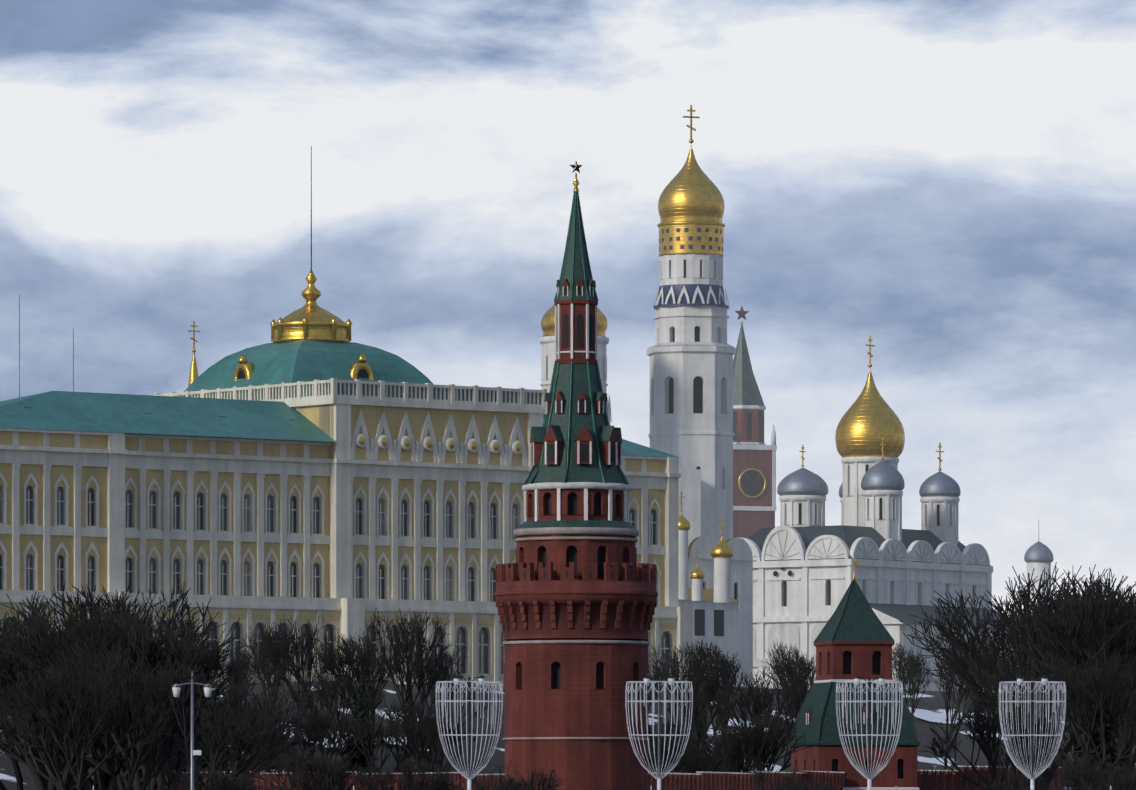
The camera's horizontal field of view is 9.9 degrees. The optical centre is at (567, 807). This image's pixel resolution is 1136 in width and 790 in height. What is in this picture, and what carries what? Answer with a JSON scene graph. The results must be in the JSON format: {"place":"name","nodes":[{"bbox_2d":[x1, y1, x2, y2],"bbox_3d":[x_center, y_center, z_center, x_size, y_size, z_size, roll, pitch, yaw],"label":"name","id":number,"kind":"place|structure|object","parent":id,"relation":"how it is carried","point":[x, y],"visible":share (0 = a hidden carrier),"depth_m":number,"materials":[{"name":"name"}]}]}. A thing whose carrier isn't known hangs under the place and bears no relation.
{"place":"outdoors","nodes":[
{"label":"outdoors","id":0,"kind":"place"},
{"bbox_2d":[19,295,199,396],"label":"spires","id":1,"kind":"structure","parent":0,"point":[193,375],"depth_m":896.20,"materials":[{"name":"gold metal"}]},
{"bbox_2d":[0,679,1135,789],"bbox_3d":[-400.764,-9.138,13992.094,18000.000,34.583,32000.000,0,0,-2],"label":"ground","id":2,"kind":"structure","parent":0,"point":[932,701],"depth_m":758.91,"materials":[{"name":"white snow"}]},
{"bbox_2d":[0,610,54,789],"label":"tree","id":3,"kind":"object","parent":2,"relation":"on","point":[18,776],"visible":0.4,"depth_m":552.50,"materials":[{"name":"black plant"}]},
{"bbox_2d":[0,598,110,789],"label":"tree","id":4,"kind":"object","parent":2,"relation":"on","point":[40,765],"visible":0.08,"depth_m":559.49,"materials":[{"name":"black plant"}]},
{"bbox_2d":[60,726,89,789],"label":"tree","id":5,"kind":"object","parent":2,"relation":"on","point":[63,767],"visible":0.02,"depth_m":551.30,"materials":[{"name":"black plant"}]},
{"bbox_2d":[0,650,175,789],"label":"tree","id":6,"kind":"object","parent":2,"relation":"on","point":[78,702],"visible":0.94,"depth_m":504.94,"materials":[{"name":"black plant"}]},
{"bbox_2d":[0,640,215,789],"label":"tree","id":7,"kind":"object","parent":2,"relation":"on","point":[116,682],"visible":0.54,"depth_m":509.18,"materials":[{"name":"black plant"}]},
{"bbox_2d":[0,611,218,789],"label":"tree","id":8,"kind":"object","parent":2,"relation":"on","point":[103,766],"visible":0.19,"depth_m":537.12,"materials":[{"name":"black plant"}]},
{"bbox_2d":[93,720,128,789],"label":"tree","id":9,"kind":"object","parent":2,"relation":"on","point":[107,777],"visible":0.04,"depth_m":556.35,"materials":[{"name":"black plant"}]},
{"bbox_2d":[0,579,226,786],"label":"tree","id":10,"kind":"object","parent":2,"relation":"on","point":[118,605],"visible":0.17,"depth_m":560.23,"materials":[{"name":"black plant"}]},
{"bbox_2d":[0,604,233,789],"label":"tree","id":11,"kind":"object","parent":2,"relation":"on","point":[94,756],"visible":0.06,"depth_m":543.13,"materials":[{"name":"black plant"}]},
{"bbox_2d":[33,643,207,789],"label":"tree","id":12,"kind":"object","parent":2,"relation":"on","point":[120,780],"visible":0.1,"depth_m":533.35,"materials":[{"name":"black plant"}]},
{"bbox_2d":[0,595,246,789],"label":"tree","id":13,"kind":"object","parent":2,"relation":"on","point":[39,638],"visible":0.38,"depth_m":542.91,"materials":[{"name":"black plant"}]},
{"bbox_2d":[128,730,145,789],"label":"tree","id":14,"kind":"object","parent":2,"relation":"on","point":[141,775],"visible":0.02,"depth_m":660.95,"materials":[{"name":"black plant"}]},
{"bbox_2d":[32,605,257,789],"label":"tree","id":15,"kind":"object","parent":2,"relation":"on","point":[201,656],"visible":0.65,"depth_m":537.22,"materials":[{"name":"black plant"}]},
{"bbox_2d":[155,744,186,787],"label":"tree","id":16,"kind":"object","parent":2,"relation":"on","point":[169,757],"depth_m":675.96,"materials":[{"name":"black plant"}]},
{"bbox_2d":[139,721,242,789],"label":"tree","id":17,"kind":"object","parent":2,"relation":"on","point":[169,771],"depth_m":665.55,"materials":[{"name":"black plant"}]},
{"bbox_2d":[176,626,207,771],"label":"tree","id":18,"kind":"object","parent":2,"relation":"on","point":[186,764],"visible":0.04,"depth_m":685.18,"materials":[{"name":"black plant"}]},
{"bbox_2d":[196,686,226,771],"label":"tree","id":19,"kind":"object","parent":2,"relation":"on","point":[205,764],"depth_m":671.53,"materials":[{"name":"black plant"}]},
{"bbox_2d":[161,761,264,789],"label":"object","id":20,"kind":"object","parent":2,"relation":"on","point":[219,782],"visible":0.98,"depth_m":490.18,"materials":[{"name":"black plant"}]},
{"bbox_2d":[141,659,308,789],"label":"tree","id":21,"kind":"object","parent":2,"relation":"on","point":[265,729],"visible":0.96,"depth_m":506.39,"materials":[{"name":"black plant"}]},
{"bbox_2d":[224,650,261,712],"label":"tree","id":22,"kind":"object","parent":2,"relation":"on","point":[245,671],"visible":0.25,"depth_m":712.86,"materials":[{"name":"black plant"}]},
{"bbox_2d":[175,716,346,785],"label":"shrub","id":23,"kind":"object","parent":2,"relation":"on","point":[220,752],"visible":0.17,"depth_m":644.25,"materials":[{"name":"black plant"}]},
{"bbox_2d":[235,630,295,712],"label":"tree","id":24,"kind":"object","parent":2,"relation":"on","point":[266,676],"visible":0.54,"depth_m":709.10,"materials":[{"name":"black plant"}]},
{"bbox_2d":[236,780,298,789],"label":"bush","id":25,"kind":"object","parent":2,"relation":"on","point":[272,786],"visible":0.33,"depth_m":528.17,"materials":[{"name":"black plant"}]},
{"bbox_2d":[262,748,281,772],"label":"shrub","id":26,"kind":"object","parent":2,"relation":"on","point":[271,764],"visible":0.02,"depth_m":656.68,"materials":[{"name":"black plant"}]},
{"bbox_2d":[206,683,338,756],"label":"tree","id":27,"kind":"object","parent":2,"relation":"on","point":[285,697],"visible":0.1,"depth_m":690.10,"materials":[{"name":"black plant"}]},
{"bbox_2d":[249,616,356,759],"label":"tree","id":28,"kind":"object","parent":2,"relation":"on","point":[278,641],"visible":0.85,"depth_m":705.98,"materials":[{"name":"black plant"}]},
{"bbox_2d":[247,742,365,789],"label":"bush","id":29,"kind":"object","parent":2,"relation":"on","point":[323,774],"visible":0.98,"depth_m":533.82,"materials":[{"name":"black plant"}]},
{"bbox_2d":[276,699,385,768],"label":"tree","id":30,"kind":"object","parent":2,"relation":"on","point":[305,726],"visible":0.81,"depth_m":687.46,"materials":[{"name":"black plant"}]},
{"bbox_2d":[288,667,385,759],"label":"tree","id":31,"kind":"object","parent":2,"relation":"on","point":[324,693],"visible":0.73,"depth_m":700.50,"materials":[{"name":"black plant"}]},
{"bbox_2d":[0,146,692,685],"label":"palace","id":32,"kind":"structure","parent":2,"relation":"on","point":[312,462],"depth_m":785.73,"materials":[{"name":"yellow paint"}]},
{"bbox_2d":[306,629,400,739],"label":"tree","id":33,"kind":"object","parent":2,"relation":"on","point":[363,665],"visible":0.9,"depth_m":701.64,"materials":[{"name":"black plant"}]},
{"bbox_2d":[341,676,377,772],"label":"tree","id":34,"kind":"object","parent":2,"relation":"on","point":[360,758],"visible":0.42,"depth_m":697.03,"materials":[{"name":"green plant"}]},
{"bbox_2d":[333,694,467,772],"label":"tree","id":35,"kind":"object","parent":2,"relation":"on","point":[383,737],"visible":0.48,"depth_m":683.01,"materials":[{"name":"black plant"}]},
{"bbox_2d":[349,750,474,789],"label":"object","id":36,"kind":"object","parent":2,"relation":"on","point":[408,783],"visible":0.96,"depth_m":523.43,"materials":[{"name":"black plant"}]},
{"bbox_2d":[357,608,467,764],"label":"tree","id":37,"kind":"object","parent":2,"relation":"on","point":[405,647],"visible":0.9,"depth_m":704.56,"materials":[{"name":"black plant"}]},
{"bbox_2d":[394,769,463,789],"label":"bush","id":38,"kind":"object","parent":2,"relation":"on","point":[427,788],"visible":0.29,"depth_m":527.01,"materials":[{"name":"black plant"}]},
{"bbox_2d":[383,693,482,771],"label":"tree","id":39,"kind":"object","parent":2,"relation":"on","point":[418,745],"visible":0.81,"depth_m":673.86,"materials":[{"name":"black plant"}]},
{"bbox_2d":[410,651,490,768],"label":"tree","id":40,"kind":"object","parent":2,"relation":"on","point":[451,671],"visible":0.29,"depth_m":715.13,"materials":[{"name":"black plant"}]},
{"bbox_2d":[463,761,562,789],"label":"bush","id":41,"kind":"object","parent":2,"relation":"on","point":[516,785],"visible":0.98,"depth_m":478.64,"materials":[{"name":"black plant"}]},
{"bbox_2d":[494,161,657,789],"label":"fortress tower","id":42,"kind":"structure","parent":2,"relation":"on","point":[575,594],"depth_m":553.91,"materials":[{"name":"brick"}]},
{"bbox_2d":[539,305,700,546],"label":"belfry","id":43,"kind":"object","parent":2,"relation":"on","point":[690,483],"visible":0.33,"depth_m":982.05,"materials":[{"name":"white paint"}]},
{"bbox_2d":[281,707,981,750],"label":"snow patches","id":44,"kind":"object","parent":2,"relation":"on","point":[931,716],"visible":0.04,"depth_m":797.21,"materials":[{"name":"white snow"}]},
{"bbox_2d":[154,763,1135,789],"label":"brick wall","id":45,"kind":"structure","parent":2,"relation":"on","point":[926,780],"depth_m":646.18,"materials":[{"name":"brick"}]},
{"bbox_2d":[648,660,666,710],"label":"tree","id":46,"kind":"object","parent":2,"relation":"on","point":[651,675],"visible":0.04,"depth_m":728.19,"materials":[{"name":"black plant"}]},
{"bbox_2d":[648,724,676,771],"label":"tree","id":47,"kind":"object","parent":2,"relation":"on","point":[652,757],"visible":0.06,"depth_m":657.08,"materials":[{"name":"black plant"}]},
{"bbox_2d":[647,105,735,543],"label":"bell tower","id":48,"kind":"structure","parent":2,"relation":"on","point":[691,352],"depth_m":994.33,"materials":[{"name":"paint"}]},
{"bbox_2d":[648,714,736,772],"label":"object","id":49,"kind":"object","parent":2,"relation":"on","point":[681,762],"visible":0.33,"depth_m":660.41,"materials":[{"name":"black plant"}]},
{"bbox_2d":[672,670,712,772],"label":"tree","id":50,"kind":"object","parent":2,"relation":"on","point":[702,733],"visible":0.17,"depth_m":742.96,"materials":[{"name":"black plant"}]},
{"bbox_2d":[648,642,740,751],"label":"tree","id":51,"kind":"object","parent":2,"relation":"on","point":[702,701],"visible":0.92,"depth_m":713.40,"materials":[{"name":"black plant"}]},
{"bbox_2d":[679,638,741,771],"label":"tree","id":52,"kind":"object","parent":2,"relation":"on","point":[727,664],"visible":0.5,"depth_m":731.85,"materials":[{"name":"black plant"}]},
{"bbox_2d":[662,726,760,772],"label":"bush","id":53,"kind":"object","parent":2,"relation":"on","point":[710,747],"visible":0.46,"depth_m":688.79,"materials":[{"name":"black plant"}]},
{"bbox_2d":[679,490,752,686],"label":"church","id":54,"kind":"structure","parent":2,"relation":"on","point":[715,586],"depth_m":903.07,"materials":[{"name":"white paint"}]},
{"bbox_2d":[733,306,776,537],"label":"clock tower","id":55,"kind":"structure","parent":2,"relation":"on","point":[754,482],"depth_m":1345.50,"materials":[{"name":"brick"}]},
{"bbox_2d":[709,663,811,771],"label":"tree","id":56,"kind":"object","parent":2,"relation":"on","point":[755,699],"visible":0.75,"depth_m":713.94,"materials":[{"name":"black plant"}]},
{"bbox_2d":[706,707,821,772],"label":"bush","id":57,"kind":"object","parent":2,"relation":"on","point":[750,748],"visible":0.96,"depth_m":664.81,"materials":[{"name":"black plant"}]},
{"bbox_2d":[761,638,815,724],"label":"tree","id":58,"kind":"object","parent":2,"relation":"on","point":[790,668],"visible":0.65,"depth_m":742.57,"materials":[{"name":"black plant"}]},
{"bbox_2d":[748,762,829,789],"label":"bush","id":59,"kind":"object","parent":2,"relation":"on","point":[757,778],"visible":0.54,"depth_m":540.52,"materials":[{"name":"black plant"}]},
{"bbox_2d":[772,777,849,789],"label":"bush","id":60,"kind":"object","parent":2,"relation":"on","point":[797,786],"visible":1,"depth_m":514.42,"materials":[{"name":"black plant"}]},
{"bbox_2d":[788,561,919,789],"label":"tower","id":61,"kind":"structure","parent":2,"relation":"on","point":[854,638],"depth_m":695.28,"materials":[{"name":"tile"}]},
{"bbox_2d":[738,335,1027,692],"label":"cathedral","id":62,"kind":"structure","parent":2,"relation":"on","point":[804,557],"depth_m":961.59,"materials":[{"name":"white paint"}]},
{"bbox_2d":[892,642,933,717],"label":"tree","id":63,"kind":"object","parent":2,"relation":"on","point":[911,666],"visible":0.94,"depth_m":765.42,"materials":[{"name":"black plant"}]},
{"bbox_2d":[931,641,987,769],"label":"tree","id":64,"kind":"object","parent":2,"relation":"on","point":[948,691],"visible":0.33,"depth_m":757.08,"materials":[{"name":"black plant"}]},
{"bbox_2d":[961,635,1015,761],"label":"tree","id":65,"kind":"object","parent":2,"relation":"on","point":[984,668],"visible":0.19,"depth_m":758.04,"materials":[{"name":"black plant"}]},
{"bbox_2d":[919,694,1068,789],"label":"bush","id":66,"kind":"object","parent":2,"relation":"on","point":[980,730],"visible":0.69,"depth_m":712.71,"materials":[{"name":"black plant"}]},
{"bbox_2d":[899,567,1094,789],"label":"tree","id":67,"kind":"object","parent":2,"relation":"on","point":[933,642],"visible":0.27,"depth_m":722.66,"materials":[{"name":"black plant"}]},
{"bbox_2d":[992,644,1023,754],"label":"tree","id":68,"kind":"object","parent":2,"relation":"on","point":[998,663],"visible":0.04,"depth_m":769.78,"materials":[{"name":"black plant"}]},
{"bbox_2d":[977,778,1053,789],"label":"bush","id":69,"kind":"object","parent":2,"relation":"on","point":[994,786],"visible":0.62,"depth_m":541.59,"materials":[{"name":"black plant"}]},
{"bbox_2d":[909,562,1135,763],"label":"tree","id":70,"kind":"object","parent":2,"relation":"on","point":[956,661],"visible":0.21,"depth_m":723.36,"materials":[{"name":"black plant"}]},
{"bbox_2d":[1024,541,1053,611],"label":"dome","id":71,"kind":"structure","parent":2,"relation":"on","point":[1038,557],"depth_m":1249.10,"materials":[{"name":"silver metal"}]},
{"bbox_2d":[965,564,1135,781],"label":"tree","id":72,"kind":"object","parent":2,"relation":"on","point":[1072,616],"visible":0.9,"depth_m":701.31,"materials":[{"name":"black plant"}]},
{"bbox_2d":[986,671,1135,773],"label":"tree","id":73,"kind":"object","parent":2,"relation":"on","point":[1038,709],"visible":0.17,"depth_m":682.30,"materials":[{"name":"black plant"}]},
{"bbox_2d":[996,746,1135,789],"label":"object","id":74,"kind":"object","parent":2,"relation":"on","point":[1087,778],"visible":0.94,"depth_m":481.67,"materials":[{"name":"black plant"}]},
{"bbox_2d":[1005,584,1134,786],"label":"tree","id":75,"kind":"object","parent":2,"relation":"on","point":[1036,642],"visible":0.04,"depth_m":717.98,"materials":[{"name":"black plant"}]},
{"bbox_2d":[1023,638,1135,785],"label":"tree","id":76,"kind":"object","parent":2,"relation":"on","point":[1105,685],"visible":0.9,"depth_m":645.35,"materials":[{"name":"black plant"}]},
{"bbox_2d":[1034,670,1135,772],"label":"tree","id":77,"kind":"object","parent":2,"relation":"on","point":[1071,734],"visible":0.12,"depth_m":683.72,"materials":[{"name":"black plant"}]},
{"bbox_2d":[1053,580,1135,772],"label":"tree","id":78,"kind":"object","parent":2,"relation":"on","point":[1133,758],"visible":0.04,"depth_m":710.20,"materials":[{"name":"black plant"}]},
{"bbox_2d":[1071,660,1124,789],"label":"tree","id":79,"kind":"object","parent":2,"relation":"on","point":[1109,734],"visible":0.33,"depth_m":649.12,"materials":[{"name":"black plant"}]},
{"bbox_2d":[1081,580,1135,675],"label":"tree","id":80,"kind":"object","parent":2,"relation":"on","point":[1134,655],"visible":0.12,"depth_m":712.87,"materials":[{"name":"black plant"}]},
{"bbox_3d":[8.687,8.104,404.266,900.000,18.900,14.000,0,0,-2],"label":"bridge parapet","id":81,"kind":"object","parent":2,"relation":"on","visible":0},
{"bbox_2d":[172,671,212,789],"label":"street lamp","id":82,"kind":"object","parent":81,"relation":"on","point":[176,688],"visible":1,"depth_m":397.23,"materials":[{"name":"metal"}]},
{"bbox_2d":[436,675,502,789],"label":"decorative street light","id":83,"kind":"object","parent":81,"relation":"on","point":[481,681],"visible":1,"depth_m":397.66,"materials":[{"name":"metal"}]},
{"bbox_2d":[625,675,692,789],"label":"decorative street light","id":84,"kind":"object","parent":81,"relation":"on","point":[671,681],"visible":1,"depth_m":398.06,"materials":[{"name":"metal"}]},
{"bbox_2d":[836,675,902,789],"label":"decorative street light","id":85,"kind":"object","parent":81,"relation":"on","point":[870,687],"visible":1,"depth_m":398.45,"materials":[{"name":"metal"}]},
{"bbox_2d":[999,675,1065,789],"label":"decorative street light","id":86,"kind":"object","parent":81,"relation":"on","point":[1032,682],"visible":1,"depth_m":398.77,"materials":[{"name":"metal"}]},
{"bbox_2d":[0,0,1135,620],"label":"sky","id":87,"kind":"structure","parent":0,"point":[949,184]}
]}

